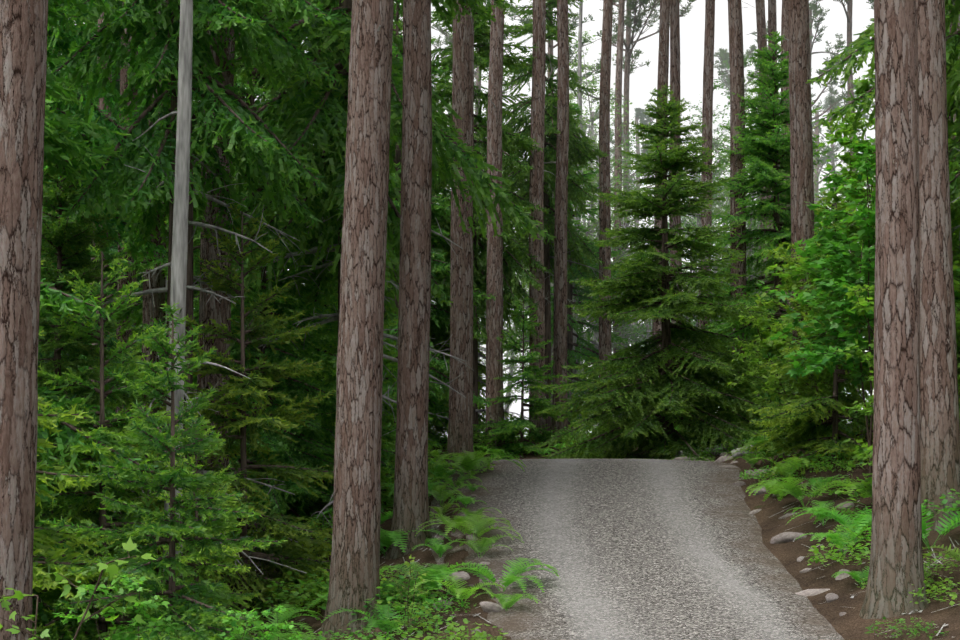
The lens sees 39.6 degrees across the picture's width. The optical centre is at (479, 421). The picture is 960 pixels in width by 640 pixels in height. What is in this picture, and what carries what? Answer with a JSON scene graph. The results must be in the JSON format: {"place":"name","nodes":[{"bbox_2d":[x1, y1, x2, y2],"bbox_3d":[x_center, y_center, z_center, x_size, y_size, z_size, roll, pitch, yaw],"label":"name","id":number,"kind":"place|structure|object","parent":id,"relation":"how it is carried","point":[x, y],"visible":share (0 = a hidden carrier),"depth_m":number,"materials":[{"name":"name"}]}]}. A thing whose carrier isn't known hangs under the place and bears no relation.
{"place":"outdoors","nodes":[
{"label":"outdoors","id":0,"kind":"place"},
{"bbox_2d":[59,0,874,437],"label":"sky","id":1,"kind":"structure","parent":0,"point":[643,81],"materials":[{"name":"white"}]},
{"bbox_2d":[38,423,959,639],"bbox_3d":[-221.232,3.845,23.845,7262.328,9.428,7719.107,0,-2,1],"label":"forest floor","id":2,"kind":"structure","parent":0,"point":[851,624],"depth_m":13.49,"materials":[{"name":"soil"}]},
{"bbox_2d":[0,0,47,639],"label":"pine tree","id":3,"kind":"object","parent":2,"relation":"on","point":[23,44],"visible":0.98,"depth_m":7.87,"materials":[{"name":"brown plant"}]},
{"bbox_2d":[0,536,155,639],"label":"broadleaf tree","id":4,"kind":"object","parent":2,"relation":"on","point":[129,545],"visible":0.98,"depth_m":6.12,"materials":[{"name":"green plant"}]},
{"bbox_2d":[32,260,144,639],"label":"spruce tree","id":5,"kind":"object","parent":2,"relation":"on","point":[46,561],"visible":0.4,"depth_m":9.81,"materials":[{"name":"green plant"}]},
{"bbox_2d":[32,0,166,639],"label":"spruce tree","id":6,"kind":"object","parent":2,"relation":"on","point":[55,141],"visible":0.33,"depth_m":12.36,"materials":[{"name":"green plant"}]},
{"bbox_2d":[89,13,111,383],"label":"pine tree","id":7,"kind":"object","parent":2,"relation":"on","point":[100,21],"depth_m":30.31,"materials":[{"name":"brown plant"}]},
{"bbox_2d":[38,12,167,371],"bbox_3d":[-6.387,-4.563,17.366,4.722,14.586,4.806,2,-3,-42],"label":"spruce tree","id":8,"kind":"object","parent":2,"relation":"on","point":[64,43],"visible":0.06,"depth_m":17.66,"materials":[{"name":"green plant"}]},
{"bbox_2d":[38,3,199,426],"bbox_3d":[-9.139,-5.065,34.947,7.504,13.743,6.911,2,-3,-42],"label":"spruce tree","id":9,"kind":"object","parent":2,"relation":"on","point":[113,245],"visible":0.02,"depth_m":34.14,"materials":[{"name":"green plant"}]},
{"bbox_2d":[32,152,209,639],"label":"spruce tree","id":10,"kind":"object","parent":2,"relation":"on","point":[62,237],"visible":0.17,"depth_m":14.41,"materials":[{"name":"green plant"}]},
{"bbox_2d":[115,3,137,462],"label":"pine tree","id":11,"kind":"object","parent":2,"relation":"on","point":[123,87],"visible":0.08,"depth_m":25.02,"materials":[{"name":"brown plant"}]},
{"bbox_2d":[32,244,235,639],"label":"spruce tree","id":12,"kind":"object","parent":2,"relation":"on","point":[80,285],"visible":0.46,"depth_m":12.14,"materials":[{"name":"green plant"}]},
{"bbox_2d":[140,0,170,494],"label":"pine tree","id":13,"kind":"object","parent":2,"relation":"on","point":[159,300],"visible":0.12,"depth_m":21.98,"materials":[{"name":"brown plant"}]},
{"bbox_2d":[53,573,265,639],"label":"shrub","id":14,"kind":"object","parent":2,"relation":"on","point":[234,634],"visible":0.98,"depth_m":6.22,"materials":[{"name":"green plant"}]},
{"bbox_2d":[37,301,287,639],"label":"spruce tree","id":15,"kind":"object","parent":2,"relation":"on","point":[190,625],"visible":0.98,"depth_m":8.79,"materials":[{"name":"green plant"}]},
{"bbox_2d":[117,413,260,637],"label":"spruce tree","id":16,"kind":"object","parent":2,"relation":"on","point":[200,557],"visible":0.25,"depth_m":11.09,"materials":[{"name":"green plant"}]},
{"bbox_2d":[132,0,250,595],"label":"dead tree","id":17,"kind":"object","parent":2,"relation":"on","point":[180,222],"visible":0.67,"depth_m":13.12,"materials":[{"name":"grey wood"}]},
{"bbox_2d":[45,0,340,577],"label":"spruce tree","id":18,"kind":"object","parent":2,"relation":"on","point":[153,158],"visible":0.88,"depth_m":14.24,"materials":[{"name":"green plant"}]},
{"bbox_2d":[73,203,335,639],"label":"spruce tree","id":19,"kind":"object","parent":2,"relation":"on","point":[304,558],"visible":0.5,"depth_m":14.52,"materials":[{"name":"green plant"}]},
{"bbox_2d":[197,1,234,587],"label":"pine tree","id":20,"kind":"object","parent":2,"relation":"on","point":[218,312],"visible":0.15,"depth_m":15.87,"materials":[{"name":"brown plant"}]},
{"bbox_2d":[75,0,442,515],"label":"spruce tree","id":21,"kind":"object","parent":2,"relation":"on","point":[309,354],"depth_m":22.26,"materials":[{"name":"green plant"}]},
{"bbox_2d":[223,603,322,637],"bbox_3d":[-2.048,1.955,12.881,1.178,0.334,0.965,1,-2,-20],"label":"fern plant","id":22,"kind":"object","parent":2,"relation":"on","point":[282,617],"visible":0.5,"depth_m":13.03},
{"bbox_2d":[160,145,387,537],"bbox_3d":[-3.126,-1.071,18.944,3.297,6.556,3.580,1,-2,-20],"label":"spruce tree","id":23,"kind":"object","parent":2,"relation":"on","point":[307,447],"visible":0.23,"depth_m":18.63,"materials":[{"name":"green plant"}]},
{"bbox_2d":[227,605,356,639],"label":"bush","id":24,"kind":"object","parent":2,"relation":"on","point":[269,626],"visible":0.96,"depth_m":7.34,"materials":[{"name":"green plant"}]},
{"bbox_2d":[265,569,386,613],"bbox_3d":[-1.592,1.775,14.193,1.402,0.442,1.371,0,-2,7],"label":"ground plant","id":25,"kind":"object","parent":2,"relation":"on","point":[302,582],"visible":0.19,"depth_m":13.94,"materials":[{"name":"green plant"}]},
{"bbox_2d":[275,573,387,608],"bbox_3d":[-1.475,1.779,13.830,1.276,0.403,1.248,-2,-3,44],"label":"ground plant","id":26,"kind":"object","parent":2,"relation":"on","point":[296,593],"visible":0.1,"depth_m":13.64,"materials":[{"name":"green plant"}]},
{"bbox_2d":[151,0,555,534],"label":"spruce tree","id":27,"kind":"object","parent":2,"relation":"on","point":[318,114],"visible":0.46,"depth_m":17.39,"materials":[{"name":"green plant"}]},
{"bbox_2d":[307,627,400,639],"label":"ground plant","id":28,"kind":"object","parent":2,"relation":"on","point":[364,637],"visible":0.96,"depth_m":11.41,"materials":[{"name":"green plant"}]},
{"bbox_2d":[319,0,393,638],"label":"pine tree","id":29,"kind":"object","parent":2,"relation":"on","point":[354,579],"visible":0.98,"depth_m":12.63,"materials":[{"name":"brown plant"}]},
{"bbox_2d":[284,292,435,521],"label":"spruce tree","id":30,"kind":"object","parent":2,"relation":"on","point":[387,463],"visible":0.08,"depth_m":19.75,"materials":[{"name":"green plant"}]},
{"bbox_2d":[321,603,436,636],"bbox_3d":[-0.861,1.800,11.815,0.809,0.310,0.880,-1,-2,31],"label":"fern plant","id":31,"kind":"object","parent":2,"relation":"on","point":[392,624],"visible":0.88,"depth_m":11.82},
{"bbox_2d":[318,574,456,614],"bbox_3d":[-0.862,1.700,12.982,1.363,0.440,1.394,2,-3,-42],"label":"ground plant","id":32,"kind":"object","parent":2,"relation":"on","point":[399,607],"visible":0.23,"depth_m":12.77,"materials":[{"name":"green plant"}]},
{"bbox_2d":[328,524,450,556],"bbox_3d":[-1.086,1.414,15.897,1.308,0.453,1.596,2,-3,-38],"label":"fern plant","id":33,"kind":"object","parent":2,"relation":"on","point":[389,538],"visible":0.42,"depth_m":15.56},
{"bbox_2d":[384,0,431,559],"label":"pine tree","id":34,"kind":"object","parent":2,"relation":"on","point":[411,507],"visible":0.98,"depth_m":15.81,"materials":[{"name":"brown plant"}]},
{"bbox_2d":[361,604,454,637],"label":"ground plant","id":35,"kind":"object","parent":2,"relation":"on","point":[397,617],"visible":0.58,"depth_m":11.94,"materials":[{"name":"green plant"}]},
{"bbox_2d":[371,579,444,618],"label":"ground plant","id":36,"kind":"object","parent":2,"relation":"on","point":[400,596],"visible":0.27,"depth_m":12.85,"materials":[{"name":"green plant"}]},
{"bbox_2d":[325,0,495,450],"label":"spruce tree","id":37,"kind":"object","parent":2,"relation":"on","point":[439,265],"visible":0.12,"depth_m":29.52,"materials":[{"name":"green plant"}]},
{"bbox_2d":[382,556,439,639],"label":"shrub","id":38,"kind":"object","parent":2,"relation":"on","point":[407,623],"visible":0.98,"depth_m":11.04,"materials":[{"name":"green plant"}]},
{"bbox_2d":[332,2,518,448],"bbox_3d":[-2.196,-4.474,33.279,6.563,12.020,6.044,0,-2,14],"label":"spruce tree","id":39,"kind":"object","parent":2,"relation":"on","point":[481,371],"visible":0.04,"depth_m":32.32,"materials":[{"name":"green plant"}]},
{"bbox_2d":[379,561,493,597],"bbox_3d":[-0.553,1.576,13.297,1.156,0.400,1.411,1,-2,-16],"label":"fern plant","id":40,"kind":"object","parent":2,"relation":"on","point":[433,574],"visible":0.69,"depth_m":13.09,"materials":[{"name":"plant"}]},
{"bbox_2d":[373,617,507,639],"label":"ground plant","id":41,"kind":"object","parent":2,"relation":"on","point":[447,630],"visible":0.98,"depth_m":10.68,"materials":[{"name":"green plant"}]},
{"bbox_2d":[409,575,503,601],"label":"fern plant","id":42,"kind":"object","parent":2,"relation":"on","point":[458,590],"visible":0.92,"depth_m":12.51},
{"bbox_2d":[428,484,485,505],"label":"fern plant","id":43,"kind":"object","parent":2,"relation":"on","point":[443,494],"visible":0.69,"depth_m":17.85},
{"bbox_2d":[444,0,473,471],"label":"pine tree","id":44,"kind":"object","parent":2,"relation":"on","point":[460,431],"visible":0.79,"depth_m":21.88,"materials":[{"name":"brown plant"}]},
{"bbox_2d":[391,0,552,444],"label":"spruce tree","id":45,"kind":"object","parent":2,"relation":"on","point":[511,141],"visible":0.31,"depth_m":30.62,"materials":[{"name":"green plant"}]},
{"bbox_2d":[449,99,528,419],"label":"broadleaf tree","id":46,"kind":"object","parent":2,"relation":"on","point":[511,371],"depth_m":55.60,"materials":[{"name":"plant"}]},
{"bbox_2d":[431,0,553,414],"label":"pine tree","id":47,"kind":"object","parent":2,"relation":"on","point":[446,36],"visible":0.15,"depth_m":58.53,"materials":[{"name":"green plant"}]},
{"bbox_2d":[483,0,505,457],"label":"pine tree","id":48,"kind":"object","parent":2,"relation":"on","point":[494,347],"visible":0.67,"depth_m":29.40,"materials":[{"name":"brown plant"}]},
{"bbox_2d":[473,297,571,459],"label":"spruce tree","id":49,"kind":"object","parent":2,"relation":"on","point":[506,429],"visible":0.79,"depth_m":29.13,"materials":[{"name":"green plant"}]},
{"bbox_2d":[107,423,958,639],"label":"forest litter twigs","id":50,"kind":"object","parent":2,"relation":"on","point":[934,556],"visible":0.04,"depth_m":12.93,"materials":[{"name":"brown wood"}]},
{"bbox_2d":[504,0,568,433],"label":"pine tree","id":51,"kind":"object","parent":2,"relation":"on","point":[560,277],"visible":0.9,"depth_m":32.99,"materials":[{"name":"brown plant"}]},
{"bbox_2d":[475,0,608,431],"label":"spruce tree","id":52,"kind":"object","parent":2,"relation":"on","point":[580,152],"visible":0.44,"depth_m":34.37,"materials":[{"name":"green plant"}]},
{"bbox_2d":[528,0,557,441],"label":"pine tree","id":53,"kind":"object","parent":2,"relation":"on","point":[536,195],"visible":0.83,"depth_m":31.02,"materials":[{"name":"brown plant"}]},
{"bbox_2d":[505,3,600,418],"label":"pine tree","id":54,"kind":"object","parent":2,"relation":"on","point":[550,44],"visible":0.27,"depth_m":51.28,"materials":[{"name":"green plant"}]},
{"bbox_2d":[503,46,627,356],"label":"broadleaf tree","id":55,"kind":"object","parent":2,"relation":"on","point":[594,181],"visible":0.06,"depth_m":40.91,"materials":[{"name":"plant"}]},
{"bbox_2d":[503,101,637,434],"bbox_3d":[2.584,-4.187,37.964,4.139,10.057,3.984,0,-2,14],"label":"spruce tree","id":56,"kind":"object","parent":2,"relation":"on","point":[586,353],"visible":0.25,"depth_m":37.85,"materials":[{"name":"green plant"}]},
{"bbox_2d":[545,0,622,424],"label":"pine tree","id":57,"kind":"object","parent":2,"relation":"on","point":[604,212],"visible":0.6,"depth_m":36.02,"materials":[{"name":"brown plant"}]},
{"bbox_2d":[568,2,601,435],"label":"tree trunk","id":58,"kind":"object","parent":2,"relation":"on","point":[579,95],"visible":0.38,"depth_m":40.20,"materials":[{"name":"grey wood"}]},
{"bbox_2d":[510,50,669,430],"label":"broadleaf tree","id":59,"kind":"object","parent":2,"relation":"on","point":[631,222],"visible":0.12,"depth_m":47.87,"materials":[{"name":"plant"}]},
{"bbox_2d":[525,29,688,422],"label":"broadleaf tree","id":60,"kind":"object","parent":2,"relation":"on","point":[584,40],"visible":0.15,"depth_m":43.49,"materials":[{"name":"plant"}]},
{"bbox_2d":[611,0,635,416],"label":"pine tree","id":61,"kind":"object","parent":2,"relation":"on","point":[618,79],"visible":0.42,"depth_m":45.44,"materials":[{"name":"brown plant"}]},
{"bbox_2d":[586,89,695,374],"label":"broadleaf tree","id":62,"kind":"object","parent":2,"relation":"on","point":[629,146],"visible":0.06,"depth_m":48.89,"materials":[{"name":"plant"}]},
{"bbox_2d":[595,0,695,412],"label":"pine tree","id":63,"kind":"object","parent":2,"relation":"on","point":[629,42],"visible":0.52,"depth_m":50.72,"materials":[{"name":"brown plant"}]},
{"bbox_2d":[622,108,692,342],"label":"pine tree","id":64,"kind":"object","parent":2,"relation":"on","point":[640,115],"visible":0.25,"depth_m":74.73,"materials":[{"name":"green plant"}]},
{"bbox_2d":[526,84,792,460],"bbox_3d":[3.733,-2.488,25.755,5.652,8.086,5.205,0,-2,-2],"label":"spruce tree","id":65,"kind":"object","parent":2,"relation":"on","point":[681,393],"visible":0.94,"depth_m":25.26,"materials":[{"name":"green plant"}]},
{"bbox_2d":[652,0,669,419],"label":"pine tree","id":66,"kind":"object","parent":2,"relation":"on","point":[663,61],"visible":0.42,"depth_m":34.95,"materials":[{"name":"brown plant"}]},
{"bbox_2d":[668,0,683,431],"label":"pine tree","id":67,"kind":"object","parent":2,"relation":"on","point":[675,63],"visible":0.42,"depth_m":36.53,"materials":[{"name":"brown plant"}]},
{"bbox_2d":[613,73,768,352],"bbox_3d":[6.285,-4.689,38.481,5.013,10.871,4.425,1,-2,-31],"label":"broadleaf tree","id":68,"kind":"object","parent":2,"relation":"on","point":[725,161],"visible":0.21,"depth_m":38.03,"materials":[{"name":"plant"}]},
{"bbox_2d":[688,44,758,155],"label":"pine tree","id":69,"kind":"object","parent":2,"relation":"on","point":[723,54],"visible":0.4,"depth_m":67.85,"materials":[{"name":"green plant"}]},
{"bbox_2d":[698,0,756,417],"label":"pine tree","id":70,"kind":"object","parent":2,"relation":"on","point":[707,106],"visible":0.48,"depth_m":34.93,"materials":[{"name":"brown plant"}]},
{"bbox_2d":[671,75,790,328],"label":"broadleaf tree","id":71,"kind":"object","parent":2,"relation":"on","point":[724,214],"visible":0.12,"depth_m":33.13,"materials":[{"name":"plant"}]},
{"bbox_2d":[728,0,746,421],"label":"pine tree","id":72,"kind":"object","parent":2,"relation":"on","point":[736,54],"visible":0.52,"depth_m":29.92,"materials":[{"name":"brown plant"}]},
{"bbox_2d":[681,54,824,322],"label":"broadleaf tree","id":73,"kind":"object","parent":2,"relation":"on","point":[728,96],"visible":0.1,"depth_m":42.59,"materials":[{"name":"plant"}]},
{"bbox_2d":[747,0,771,335],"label":"pine tree","id":74,"kind":"object","parent":2,"relation":"on","point":[761,24],"visible":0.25,"depth_m":38.14,"materials":[{"name":"brown plant"}]},
{"bbox_2d":[724,437,813,465],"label":"fern plant","id":75,"kind":"object","parent":2,"relation":"on","point":[771,450],"visible":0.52,"depth_m":20.05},
{"bbox_2d":[768,0,780,225],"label":"pine tree","id":76,"kind":"object","parent":2,"relation":"on","point":[772,21],"visible":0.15,"depth_m":39.87,"materials":[{"name":"brown plant"}]},
{"bbox_2d":[687,30,873,425],"bbox_3d":[6.684,-3.859,30.062,4.945,9.834,5.370,1,-2,-21],"label":"spruce tree","id":77,"kind":"object","parent":2,"relation":"on","point":[760,154],"visible":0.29,"depth_m":29.64,"materials":[{"name":"green plant"}]},
{"bbox_2d":[746,457,823,479],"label":"fern plant","id":78,"kind":"object","parent":2,"relation":"on","point":[788,466],"visible":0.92,"depth_m":18.27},
{"bbox_2d":[780,0,791,304],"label":"pine tree","id":79,"kind":"object","parent":2,"relation":"on","point":[784,29],"visible":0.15,"depth_m":36.08,"materials":[{"name":"brown plant"}]},
{"bbox_2d":[728,264,860,431],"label":"broadleaf tree","id":80,"kind":"object","parent":2,"relation":"on","point":[761,322],"visible":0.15,"depth_m":22.12,"materials":[{"name":"green plant"}]},
{"bbox_2d":[752,477,851,506],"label":"fern plant","id":81,"kind":"object","parent":2,"relation":"on","point":[797,493],"visible":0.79,"depth_m":16.30,"materials":[{"name":"plant"}]},
{"bbox_2d":[745,186,874,477],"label":"spruce tree","id":82,"kind":"object","parent":2,"relation":"on","point":[802,426],"visible":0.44,"depth_m":19.10,"materials":[{"name":"green plant"}]},
{"bbox_2d":[783,0,838,448],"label":"pine tree","id":83,"kind":"object","parent":2,"relation":"on","point":[801,172],"visible":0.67,"depth_m":22.33,"materials":[{"name":"brown plant"}]},
{"bbox_2d":[752,240,871,441],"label":"broadleaf tree","id":84,"kind":"object","parent":2,"relation":"on","point":[771,346],"visible":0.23,"depth_m":20.85,"materials":[{"name":"green plant"}]},
{"bbox_2d":[751,0,874,129],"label":"pine tree","id":85,"kind":"object","parent":2,"relation":"on","point":[815,7],"visible":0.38,"depth_m":56.71,"materials":[{"name":"green plant"}]},
{"bbox_2d":[787,506,871,538],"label":"fern plant","id":86,"kind":"object","parent":2,"relation":"on","point":[839,518],"visible":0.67,"depth_m":14.31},
{"bbox_2d":[796,523,870,555],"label":"fern plant","id":87,"kind":"object","parent":2,"relation":"on","point":[833,536],"visible":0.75,"depth_m":13.68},
{"bbox_2d":[812,112,857,287],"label":"pine tree","id":88,"kind":"object","parent":2,"relation":"on","point":[835,148],"visible":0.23,"depth_m":67.95,"materials":[{"name":"green plant"}]},
{"bbox_2d":[807,536,870,570],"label":"ground plant","id":89,"kind":"object","parent":2,"relation":"on","point":[859,557],"visible":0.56,"depth_m":12.99,"materials":[{"name":"green plant"}]},
{"bbox_2d":[812,86,874,203],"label":"pine tree","id":90,"kind":"object","parent":2,"relation":"on","point":[827,105],"visible":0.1,"depth_m":76.67,"materials":[{"name":"green plant"}]},
{"bbox_2d":[814,113,875,327],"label":"broadleaf tree","id":91,"kind":"object","parent":2,"relation":"on","point":[841,142],"depth_m":23.28,"materials":[{"name":"green plant"}]},
{"bbox_2d":[833,0,858,398],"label":"pine tree","id":92,"kind":"object","parent":2,"relation":"on","point":[848,12],"visible":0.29,"depth_m":51.53,"materials":[{"name":"brown plant"}]},
{"bbox_2d":[758,118,959,491],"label":"broadleaf tree","id":93,"kind":"object","parent":2,"relation":"on","point":[828,355],"visible":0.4,"depth_m":16.04,"materials":[{"name":"green plant"}]},
{"bbox_2d":[763,69,959,387],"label":"broadleaf tree","id":94,"kind":"object","parent":2,"relation":"on","point":[803,270],"visible":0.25,"depth_m":17.84,"materials":[{"name":"green plant"}]},
{"bbox_2d":[806,0,959,245],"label":"spruce tree","id":95,"kind":"object","parent":2,"relation":"on","point":[863,44],"visible":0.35,"depth_m":15.69,"materials":[{"name":"green plant"}]},
{"bbox_2d":[859,0,928,618],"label":"pine tree","id":96,"kind":"object","parent":2,"relation":"on","point":[896,569],"visible":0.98,"depth_m":11.29,"materials":[{"name":"brown plant"}]},
{"bbox_2d":[837,261,959,490],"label":"broadleaf tree","id":97,"kind":"object","parent":2,"relation":"on","point":[863,307],"visible":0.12,"depth_m":14.56,"materials":[{"name":"green plant"}]},
{"bbox_2d":[850,508,959,549],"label":"fern plant","id":98,"kind":"object","parent":2,"relation":"on","point":[943,530],"visible":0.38,"depth_m":13.01,"materials":[{"name":"plant"}]},
{"bbox_2d":[865,617,946,639],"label":"ground plant","id":99,"kind":"object","parent":2,"relation":"on","point":[906,628],"visible":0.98,"depth_m":10.32,"materials":[{"name":"green plant"}]},
{"bbox_2d":[909,577,959,611],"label":"ground plant","id":100,"kind":"object","parent":2,"relation":"on","point":[935,587],"visible":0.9,"depth_m":11.04,"materials":[{"name":"green plant"}]},
{"bbox_2d":[916,0,959,530],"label":"pine tree","id":101,"kind":"object","parent":2,"relation":"on","point":[939,438],"visible":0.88,"depth_m":13.95,"materials":[{"name":"brown plant"}]},
{"bbox_2d":[430,458,843,639],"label":"gravel road","id":102,"kind":"structure","parent":0,"point":[646,549],"depth_m":14.49,"materials":[{"name":"gravel"}]},
{"bbox_2d":[415,513,521,540],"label":"fern plant","id":103,"kind":"object","parent":102,"relation":"on","point":[479,524],"visible":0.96,"depth_m":15.28,"materials":[{"name":"plant"}]},
{"bbox_2d":[428,450,525,477],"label":"fern plant","id":104,"kind":"object","parent":102,"relation":"on","point":[469,462],"visible":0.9,"depth_m":19.78,"materials":[{"name":"plant"}]},
{"bbox_2d":[443,534,523,557],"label":"fern plant","id":105,"kind":"object","parent":102,"relation":"on","point":[483,545],"visible":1,"depth_m":14.43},
{"bbox_2d":[439,557,558,592],"bbox_3d":[0.195,1.495,12.849,1.219,0.346,0.998,0,-2,-2],"label":"fern plant","id":106,"kind":"object","parent":102,"relation":"on","point":[510,578],"visible":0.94,"depth_m":12.90,"materials":[{"name":"plant"}]},
{"bbox_2d":[473,592,539,610],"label":"fern plant","id":107,"kind":"object","parent":102,"relation":"on","point":[504,603],"visible":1,"depth_m":12.01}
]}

